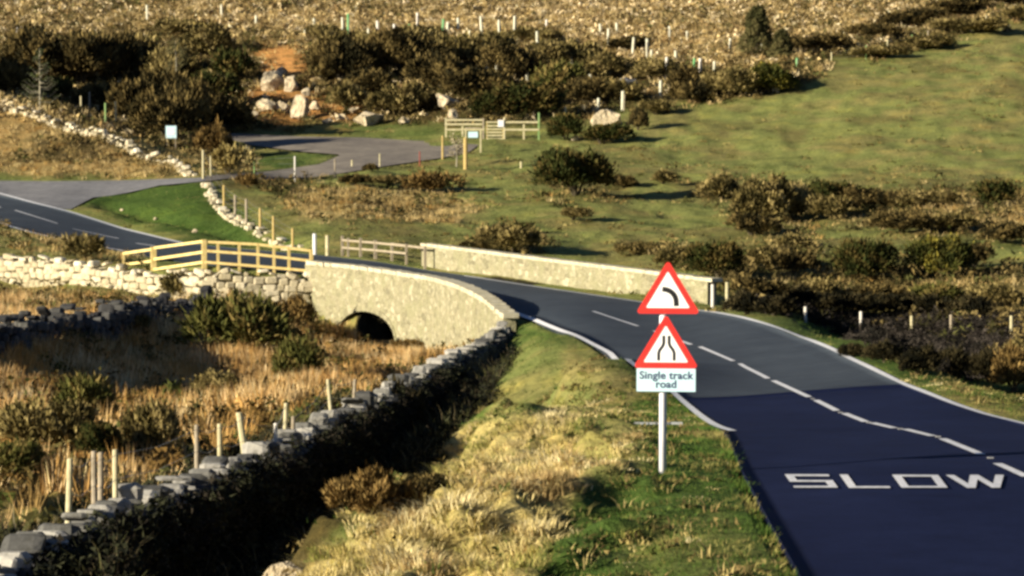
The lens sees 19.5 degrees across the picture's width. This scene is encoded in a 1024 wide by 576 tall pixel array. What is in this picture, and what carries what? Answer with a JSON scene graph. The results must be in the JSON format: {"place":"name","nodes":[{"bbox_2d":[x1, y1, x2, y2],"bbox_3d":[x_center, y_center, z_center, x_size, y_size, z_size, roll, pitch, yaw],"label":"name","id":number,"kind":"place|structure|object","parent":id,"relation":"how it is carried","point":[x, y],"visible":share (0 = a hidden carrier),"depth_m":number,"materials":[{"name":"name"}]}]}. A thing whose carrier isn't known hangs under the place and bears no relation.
{"place":"outdoors","nodes":[
{"label":"outdoors","id":0,"kind":"place"},
{"bbox_2d":[0,177,205,208],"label":"side road","id":1,"kind":"structure","parent":0,"point":[66,194],"depth_m":181.15,"materials":[{"name":"grey asphalt"}]},
{"bbox_2d":[0,193,899,397],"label":"road","id":2,"kind":"structure","parent":0,"point":[733,355],"depth_m":92.24,"materials":[{"name":"grey asphalt"}]},
{"bbox_2d":[0,0,1023,575],"bbox_3d":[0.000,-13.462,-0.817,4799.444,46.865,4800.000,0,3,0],"label":"ground","id":3,"kind":"structure","parent":0,"point":[878,96],"depth_m":172.11,"materials":[{"name":"green plant"}]},
{"bbox_2d":[0,54,38,92],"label":"scrub bush","id":4,"kind":"object","parent":3,"relation":"on","point":[14,74],"visible":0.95,"depth_m":224.98,"materials":[{"name":"green plant"}]},
{"bbox_2d":[0,434,51,480],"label":"gorse bush","id":5,"kind":"object","parent":3,"relation":"on","point":[17,454],"visible":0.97,"depth_m":47.90,"materials":[{"name":"green plant"}]},
{"bbox_2d":[0,18,66,73],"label":"scrub bush","id":6,"kind":"object","parent":3,"relation":"on","point":[25,42],"visible":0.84,"depth_m":247.08,"materials":[{"name":"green plant"}]},
{"bbox_2d":[0,388,112,447],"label":"scrub bush","id":7,"kind":"object","parent":3,"relation":"on","point":[51,420],"visible":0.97,"depth_m":53.46,"materials":[{"name":"green plant"}]},
{"bbox_2d":[57,231,106,259],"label":"scrub bush","id":8,"kind":"object","parent":3,"relation":"on","point":[90,244],"visible":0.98,"depth_m":138.32,"materials":[{"name":"brown plant"}]},
{"bbox_2d":[41,24,124,85],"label":"scrub bush","id":9,"kind":"object","parent":3,"relation":"on","point":[84,56],"visible":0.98,"depth_m":247.37,"materials":[{"name":"green plant"}]},
{"bbox_2d":[48,366,124,417],"bbox_3d":[-9.066,2.369,63.493,1.876,1.475,1.811,-2,4,-30],"label":"gorse bush","id":10,"kind":"object","parent":3,"relation":"on","point":[87,389],"visible":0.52,"depth_m":63.13,"materials":[{"name":"green plant"}]},
{"bbox_2d":[66,76,121,108],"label":"scrub bush","id":11,"kind":"object","parent":3,"relation":"on","point":[97,96],"visible":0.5,"depth_m":228.85,"materials":[{"name":"green plant"}]},
{"bbox_2d":[0,104,197,176],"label":"drystone wall","id":12,"kind":"structure","parent":3,"relation":"on","point":[129,144],"depth_m":198.72,"materials":[{"name":"stone"}]},
{"bbox_2d":[72,419,128,452],"bbox_3d":[-7.362,2.720,53.279,1.120,0.857,0.945,-2,4,-29],"label":"gorse bush","id":13,"kind":"object","parent":3,"relation":"on","point":[90,435],"visible":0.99,"depth_m":53.14,"materials":[{"name":"green plant"}]},
{"bbox_2d":[0,285,212,354],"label":"drystone wall","id":14,"kind":"structure","parent":3,"relation":"on","point":[110,316],"depth_m":94.12,"materials":[{"name":"grey stone"}]},
{"bbox_2d":[109,23,160,77],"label":"scrub bush","id":15,"kind":"object","parent":3,"relation":"on","point":[132,50],"visible":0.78,"depth_m":250.90,"materials":[{"name":"green plant"}]},
{"bbox_2d":[101,60,188,118],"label":"scrub bush","id":16,"kind":"object","parent":3,"relation":"on","point":[125,92],"visible":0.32,"depth_m":220.44,"materials":[{"name":"green plant"}]},
{"bbox_2d":[119,387,185,452],"bbox_3d":[-6.665,2.562,55.744,1.167,1.382,1.466,-3,4,-38],"label":"scrub bush","id":17,"kind":"object","parent":3,"relation":"on","point":[150,420],"visible":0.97,"depth_m":55.57,"materials":[{"name":"green plant"}]},
{"bbox_2d":[0,253,312,303],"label":"drystone wall","id":18,"kind":"structure","parent":3,"relation":"on","point":[31,271],"depth_m":132.39,"materials":[{"name":"stone"}]},
{"bbox_2d":[122,239,312,275],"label":"rail fence","id":19,"kind":"object","parent":18,"relation":"on","point":[204,262],"visible":0.93,"depth_m":130.12,"materials":[{"name":"beige wood"}]},
{"bbox_2d":[122,82,209,138],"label":"scrub bush","id":20,"kind":"object","parent":3,"relation":"on","point":[162,110],"visible":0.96,"depth_m":208.92,"materials":[{"name":"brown plant"}]},
{"bbox_2d":[140,43,203,79],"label":"scrub bush","id":21,"kind":"object","parent":3,"relation":"on","point":[156,61],"visible":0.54,"depth_m":246.57,"materials":[{"name":"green plant"}]},
{"bbox_2d":[151,71,216,134],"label":"scrub bush","id":22,"kind":"object","parent":3,"relation":"on","point":[200,88],"visible":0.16,"depth_m":216.93,"materials":[{"name":"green plant"}]},
{"bbox_2d":[173,18,240,54],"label":"scrub bush","id":23,"kind":"object","parent":3,"relation":"on","point":[210,37],"visible":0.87,"depth_m":262.18,"materials":[{"name":"green plant"}]},
{"bbox_2d":[65,379,356,522],"bbox_3d":[-4.877,2.895,53.687,0.396,2.922,27.777,0,3,5],"label":"wire fence","id":24,"kind":"object","parent":3,"relation":"on","point":[242,439],"visible":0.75,"depth_m":43.07,"materials":[{"name":"brown wood"}]},
{"bbox_2d":[191,114,234,153],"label":"scrub bush","id":25,"kind":"object","parent":3,"relation":"on","point":[212,137],"visible":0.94,"depth_m":204.25,"materials":[{"name":"brown plant"}]},
{"bbox_2d":[186,68,248,100],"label":"scrub bush","id":26,"kind":"object","parent":3,"relation":"on","point":[228,83],"visible":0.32,"depth_m":233.83,"materials":[{"name":"green plant"}]},
{"bbox_2d":[188,368,252,392],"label":"scrub bush","id":27,"kind":"object","parent":3,"relation":"on","point":[200,380],"visible":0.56,"depth_m":81.14,"materials":[{"name":"green plant"}]},
{"bbox_2d":[204,141,259,173],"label":"scrub bush","id":28,"kind":"object","parent":3,"relation":"on","point":[231,156],"visible":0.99,"depth_m":185.37,"materials":[{"name":"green plant"}]},
{"bbox_2d":[207,43,259,77],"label":"scrub bush","id":29,"kind":"object","parent":3,"relation":"on","point":[229,59],"visible":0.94,"depth_m":244.77,"materials":[{"name":"green plant"}]},
{"bbox_2d":[209,93,257,128],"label":"scrub bush","id":30,"kind":"object","parent":3,"relation":"on","point":[240,110],"visible":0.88,"depth_m":221.12,"materials":[{"name":"green plant"}]},
{"bbox_2d":[0,286,474,530],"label":"dry grass","id":31,"kind":"structure","parent":3,"relation":"on","point":[352,358],"depth_m":83.50,"materials":[{"name":"brown plant"}]},
{"bbox_2d":[174,285,308,349],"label":"gorse bush","id":32,"kind":"object","parent":3,"relation":"on","point":[235,316],"visible":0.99,"depth_m":98.24,"materials":[{"name":"green plant"}]},
{"bbox_2d":[201,182,303,250],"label":"drystone wall","id":33,"kind":"structure","parent":3,"relation":"on","point":[224,212],"depth_m":165.53,"materials":[{"name":"stone"}]},
{"bbox_2d":[0,321,515,575],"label":"drystone wall","id":34,"kind":"structure","parent":3,"relation":"on","point":[18,548],"depth_m":50.12,"materials":[{"name":"grey stone"}]},
{"bbox_2d":[0,345,522,575],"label":"brambles","id":35,"kind":"object","parent":3,"relation":"on","point":[115,554],"visible":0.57,"depth_m":50.74,"materials":[{"name":"green plant"}]},
{"bbox_2d":[273,289,317,322],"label":"scrub bush","id":36,"kind":"object","parent":3,"relation":"on","point":[298,306],"visible":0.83,"depth_m":123.85,"materials":[{"name":"brown plant"}]},
{"bbox_2d":[271,328,324,376],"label":"gorse bush","id":37,"kind":"object","parent":3,"relation":"on","point":[294,351],"visible":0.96,"depth_m":88.97,"materials":[{"name":"green plant"}]},
{"bbox_2d":[205,133,478,180],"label":"car park track","id":38,"kind":"object","parent":3,"relation":"on","point":[392,151],"visible":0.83,"depth_m":208.11,"materials":[{"name":"grey asphalt"}]},
{"bbox_2d":[303,33,386,80],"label":"scrub bush","id":39,"kind":"object","parent":3,"relation":"on","point":[344,57],"visible":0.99,"depth_m":245.90,"materials":[{"name":"green plant"}]},
{"bbox_2d":[327,79,371,108],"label":"scrub bush","id":40,"kind":"object","parent":3,"relation":"on","point":[347,93],"visible":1,"depth_m":233.23,"materials":[{"name":"green plant"}]},
{"bbox_2d":[329,66,399,92],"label":"scrub bush","id":41,"kind":"object","parent":3,"relation":"on","point":[370,80],"visible":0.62,"depth_m":237.23,"materials":[{"name":"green plant"}]},
{"bbox_2d":[320,459,433,518],"bbox_3d":[-1.664,2.459,36.227,1.218,0.861,1.153,2,4,35],"label":"scrub bush","id":42,"kind":"object","parent":3,"relation":"on","point":[369,487],"visible":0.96,"depth_m":36.06,"materials":[{"name":"brown plant"}]},
{"bbox_2d":[341,236,426,268],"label":"rail fence","id":43,"kind":"object","parent":3,"relation":"on","point":[375,249],"visible":0.78,"depth_m":139.58,"materials":[{"name":"beige wood"}]},
{"bbox_2d":[363,79,433,114],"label":"scrub bush","id":44,"kind":"object","parent":3,"relation":"on","point":[387,100],"visible":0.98,"depth_m":230.24,"materials":[{"name":"green plant"}]},
{"bbox_2d":[367,23,452,72],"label":"scrub bush","id":45,"kind":"object","parent":3,"relation":"on","point":[399,48],"visible":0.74,"depth_m":248.34,"materials":[{"name":"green plant"}]},
{"bbox_2d":[399,47,465,90],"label":"scrub bush","id":46,"kind":"object","parent":3,"relation":"on","point":[430,69],"visible":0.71,"depth_m":239.06,"materials":[{"name":"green plant"}]},
{"bbox_2d":[398,164,466,191],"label":"scrub bush","id":47,"kind":"object","parent":3,"relation":"on","point":[423,179],"visible":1,"depth_m":183.45,"materials":[{"name":"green plant"}]},
{"bbox_2d":[433,63,517,95],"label":"scrub bush","id":48,"kind":"object","parent":3,"relation":"on","point":[469,78],"visible":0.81,"depth_m":232.85,"materials":[{"name":"green plant"}]},
{"bbox_2d":[436,23,521,67],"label":"scrub bush","id":49,"kind":"object","parent":3,"relation":"on","point":[466,45],"visible":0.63,"depth_m":252.25,"materials":[{"name":"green plant"}]},
{"bbox_2d":[464,86,521,117],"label":"scrub bush","id":50,"kind":"object","parent":3,"relation":"on","point":[484,103],"visible":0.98,"depth_m":225.04,"materials":[{"name":"green plant"}]},
{"bbox_2d":[471,218,541,252],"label":"scrub bush","id":51,"kind":"object","parent":3,"relation":"on","point":[508,237],"visible":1,"depth_m":145.17,"materials":[{"name":"brown plant"}]},
{"bbox_2d":[468,38,552,78],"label":"scrub bush","id":52,"kind":"object","parent":3,"relation":"on","point":[517,60],"visible":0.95,"depth_m":246.29,"materials":[{"name":"green plant"}]},
{"bbox_2d":[0,0,1021,69],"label":"heather","id":53,"kind":"object","parent":3,"relation":"on","point":[879,8],"visible":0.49,"depth_m":286.05,"materials":[{"name":"brown plant"}]},
{"bbox_2d":[0,0,1023,296],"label":"straw grass","id":54,"kind":"structure","parent":3,"relation":"on","point":[518,10],"depth_m":276.38,"materials":[{"name":"beige plant"}]},
{"bbox_2d":[0,0,1023,356],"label":"heather","id":55,"kind":"object","parent":3,"relation":"on","point":[152,136],"visible":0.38,"depth_m":192.41,"materials":[{"name":"brown plant"}]},
{"bbox_2d":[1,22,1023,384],"bbox_3d":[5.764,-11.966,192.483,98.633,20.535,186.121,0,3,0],"label":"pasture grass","id":56,"kind":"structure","parent":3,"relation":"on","point":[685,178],"depth_m":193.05,"materials":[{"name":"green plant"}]},
{"bbox_2d":[305,243,722,349],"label":"stone bridge","id":57,"kind":"structure","parent":3,"relation":"on","point":[429,310],"depth_m":120.23,"materials":[{"name":"beige stone"}]},
{"bbox_2d":[484,75,569,119],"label":"scrub bush","id":58,"kind":"object","parent":3,"relation":"on","point":[535,98],"visible":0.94,"depth_m":225.37,"materials":[{"name":"green plant"}]},
{"bbox_2d":[529,57,590,87],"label":"scrub bush","id":59,"kind":"object","parent":3,"relation":"on","point":[559,73],"visible":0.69,"depth_m":240.19,"materials":[{"name":"green plant"}]},
{"bbox_2d":[543,110,587,139],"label":"gorse bush","id":60,"kind":"object","parent":3,"relation":"on","point":[563,124],"visible":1,"depth_m":213.84,"materials":[{"name":"green plant"}]},
{"bbox_2d":[525,31,607,64],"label":"scrub bush","id":61,"kind":"object","parent":3,"relation":"on","point":[558,50],"visible":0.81,"depth_m":252.94,"materials":[{"name":"green plant"}]},
{"bbox_2d":[120,367,1023,575],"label":"bank grass","id":62,"kind":"structure","parent":3,"relation":"on","point":[398,525],"depth_m":34.94,"materials":[{"name":"beige plant"}]},
{"bbox_2d":[523,145,624,195],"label":"gorse bush","id":63,"kind":"object","parent":3,"relation":"on","point":[556,166],"visible":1,"depth_m":177.12,"materials":[{"name":"green plant"}]},
{"bbox_2d":[557,71,614,103],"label":"scrub bush","id":64,"kind":"object","parent":3,"relation":"on","point":[577,87],"visible":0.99,"depth_m":233.38,"materials":[{"name":"green plant"}]},
{"bbox_2d":[576,48,629,79],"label":"scrub bush","id":65,"kind":"object","parent":3,"relation":"on","point":[607,63],"visible":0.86,"depth_m":248.83,"materials":[{"name":"green plant"}]},
{"bbox_2d":[578,122,640,143],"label":"gorse bush","id":66,"kind":"object","parent":3,"relation":"on","point":[606,132],"visible":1,"depth_m":212.22,"materials":[{"name":"green plant"}]},
{"bbox_2d":[623,54,681,79],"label":"scrub bush","id":67,"kind":"object","parent":3,"relation":"on","point":[650,66],"visible":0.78,"depth_m":246.92,"materials":[{"name":"green plant"}]},
{"bbox_2d":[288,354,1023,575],"bbox_3d":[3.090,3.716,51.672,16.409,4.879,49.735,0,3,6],"label":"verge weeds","id":68,"kind":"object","parent":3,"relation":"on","point":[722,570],"visible":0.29,"depth_m":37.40,"materials":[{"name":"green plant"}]},
{"bbox_2d":[635,262,697,473],"bbox_3d":[2.000,1.233,38.628,0.814,3.142,0.140,0,3,6],"label":"road sign","id":69,"kind":"object","parent":3,"relation":"on","point":[664,349],"visible":1,"depth_m":38.53,"materials":[{"name":"metal"}]},
{"bbox_2d":[663,77,719,102],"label":"scrub bush","id":70,"kind":"object","parent":3,"relation":"on","point":[692,90],"visible":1,"depth_m":231.52,"materials":[{"name":"green plant"}]},
{"bbox_2d":[679,233,749,277],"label":"gorse bush","id":71,"kind":"object","parent":3,"relation":"on","point":[716,256],"visible":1,"depth_m":130.90,"materials":[{"name":"green plant"}]},
{"bbox_2d":[692,168,743,199],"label":"scrub bush","id":72,"kind":"object","parent":3,"relation":"on","point":[720,185],"visible":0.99,"depth_m":178.94,"materials":[{"name":"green plant"}]},
{"bbox_2d":[700,61,762,98],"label":"scrub bush","id":73,"kind":"object","parent":3,"relation":"on","point":[727,81],"visible":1,"depth_m":230.99,"materials":[{"name":"green plant"}]},
{"bbox_2d":[721,287,760,314],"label":"scrub bush","id":74,"kind":"object","parent":3,"relation":"on","point":[739,300],"visible":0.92,"depth_m":94.94,"materials":[{"name":"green plant"}]},
{"bbox_2d":[722,207,784,234],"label":"scrub bush","id":75,"kind":"object","parent":3,"relation":"on","point":[750,224],"visible":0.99,"depth_m":156.74,"materials":[{"name":"brown plant"}]},
{"bbox_2d":[734,5,773,54],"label":"evergreen tree","id":76,"kind":"object","parent":3,"relation":"on","point":[756,24],"visible":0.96,"depth_m":253.53,"materials":[{"name":"green plant"}]},
{"bbox_2d":[725,272,791,296],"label":"scrub bush","id":77,"kind":"object","parent":3,"relation":"on","point":[761,285],"visible":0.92,"depth_m":121.95,"materials":[{"name":"brown plant"}]},
{"bbox_2d":[728,170,799,218],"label":"scrub bush","id":78,"kind":"object","parent":3,"relation":"on","point":[770,196],"visible":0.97,"depth_m":165.14,"materials":[{"name":"brown plant"}]},
{"bbox_2d":[740,56,803,92],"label":"gorse bush","id":79,"kind":"object","parent":3,"relation":"on","point":[772,75],"visible":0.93,"depth_m":231.54,"materials":[{"name":"green plant"}]},
{"bbox_2d":[752,291,800,315],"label":"scrub bush","id":80,"kind":"object","parent":3,"relation":"on","point":[782,304],"visible":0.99,"depth_m":93.57,"materials":[{"name":"brown plant"}]},
{"bbox_2d":[769,246,820,273],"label":"scrub bush","id":81,"kind":"object","parent":3,"relation":"on","point":[795,259],"visible":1,"depth_m":133.26,"materials":[{"name":"brown plant"}]},
{"bbox_2d":[804,192,854,218],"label":"scrub bush","id":82,"kind":"object","parent":3,"relation":"on","point":[832,203],"visible":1,"depth_m":165.27,"materials":[{"name":"brown plant"}]},
{"bbox_2d":[810,291,858,312],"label":"scrub bush","id":83,"kind":"object","parent":3,"relation":"on","point":[832,302],"visible":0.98,"depth_m":122.71,"materials":[{"name":"brown plant"}]},
{"bbox_2d":[827,231,901,277],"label":"gorse bush","id":84,"kind":"object","parent":3,"relation":"on","point":[863,257],"visible":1,"depth_m":132.51,"materials":[{"name":"green plant"}]},
{"bbox_2d":[838,184,904,209],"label":"scrub bush","id":85,"kind":"object","parent":3,"relation":"on","point":[865,196],"visible":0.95,"depth_m":169.37,"materials":[{"name":"brown plant"}]},
{"bbox_2d":[730,290,1023,382],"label":"dark heather","id":86,"kind":"object","parent":3,"relation":"on","point":[869,332],"visible":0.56,"depth_m":116.79,"materials":[{"name":"brown plant"}]},
{"bbox_2d":[852,290,908,315],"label":"scrub bush","id":87,"kind":"object","parent":3,"relation":"on","point":[880,302],"visible":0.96,"depth_m":124.63,"materials":[{"name":"brown plant"}]},
{"bbox_2d":[847,43,917,57],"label":"scrub bush","id":88,"kind":"object","parent":3,"relation":"on","point":[887,50],"visible":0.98,"depth_m":247.69,"materials":[{"name":"brown plant"}]},
{"bbox_2d":[860,338,906,362],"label":"scrub bush","id":89,"kind":"object","parent":3,"relation":"on","point":[884,350],"visible":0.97,"depth_m":69.90,"materials":[{"name":"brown plant"}]},
{"bbox_2d":[863,208,938,232],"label":"scrub bush","id":90,"kind":"object","parent":3,"relation":"on","point":[903,220],"visible":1,"depth_m":151.83,"materials":[{"name":"brown plant"}]},
{"bbox_2d":[873,5,953,26],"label":"scrub bush","id":91,"kind":"object","parent":3,"relation":"on","point":[924,15],"visible":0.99,"depth_m":272.10,"materials":[{"name":"brown plant"}]},
{"bbox_2d":[896,342,943,374],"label":"scrub bush","id":92,"kind":"object","parent":3,"relation":"on","point":[923,358],"visible":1,"depth_m":65.78,"materials":[{"name":"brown plant"}]},
{"bbox_2d":[892,31,957,49],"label":"scrub bush","id":93,"kind":"object","parent":3,"relation":"on","point":[933,39],"visible":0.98,"depth_m":254.08,"materials":[{"name":"brown plant"}]},
{"bbox_2d":[906,278,966,300],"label":"gorse bush","id":94,"kind":"object","parent":3,"relation":"on","point":[945,289],"visible":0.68,"depth_m":126.53,"materials":[{"name":"green plant"}]},
{"bbox_2d":[900,224,983,274],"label":"gorse bush","id":95,"kind":"object","parent":3,"relation":"on","point":[935,252],"visible":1,"depth_m":133.61,"materials":[{"name":"green plant"}]},
{"bbox_2d":[932,341,972,376],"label":"scrub bush","id":96,"kind":"object","parent":3,"relation":"on","point":[959,357],"visible":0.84,"depth_m":67.29,"materials":[{"name":"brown plant"}]},
{"bbox_2d":[928,207,980,230],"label":"scrub bush","id":97,"kind":"object","parent":3,"relation":"on","point":[954,219],"visible":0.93,"depth_m":152.25,"materials":[{"name":"brown plant"}]},
{"bbox_2d":[924,0,996,13],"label":"scrub bush","id":98,"kind":"object","parent":3,"relation":"on","point":[958,6],"visible":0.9,"depth_m":278.93,"materials":[{"name":"brown plant"}]},
{"bbox_2d":[918,14,1010,32],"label":"scrub bush","id":99,"kind":"object","parent":3,"relation":"on","point":[977,25],"visible":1,"depth_m":261.49,"materials":[{"name":"brown plant"}]},
{"bbox_2d":[943,290,998,316],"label":"scrub bush","id":100,"kind":"object","parent":3,"relation":"on","point":[981,304],"visible":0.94,"depth_m":120.86,"materials":[{"name":"brown plant"}]},
{"bbox_2d":[964,279,1023,304],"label":"scrub bush","id":101,"kind":"object","parent":3,"relation":"on","point":[1001,292],"visible":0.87,"depth_m":123.52,"materials":[{"name":"brown plant"}]},
{"bbox_2d":[971,176,1020,204],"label":"gorse bush","id":102,"kind":"object","parent":3,"relation":"on","point":[988,190],"visible":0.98,"depth_m":168.93,"materials":[{"name":"green plant"}]},
{"bbox_2d":[976,218,1023,242],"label":"scrub bush","id":103,"kind":"object","parent":3,"relation":"on","point":[1006,231],"visible":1,"depth_m":145.58,"materials":[{"name":"brown plant"}]},
{"bbox_2d":[986,338,1023,391],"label":"scrub bush","id":104,"kind":"object","parent":3,"relation":"on","point":[1007,367],"visible":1,"depth_m":98.65,"materials":[{"name":"brown plant"}]},
{"bbox_2d":[671,380,1023,575],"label":"road","id":105,"kind":"structure","parent":0,"point":[902,478],"depth_m":37.73,"materials":[{"name":"asphalt"}]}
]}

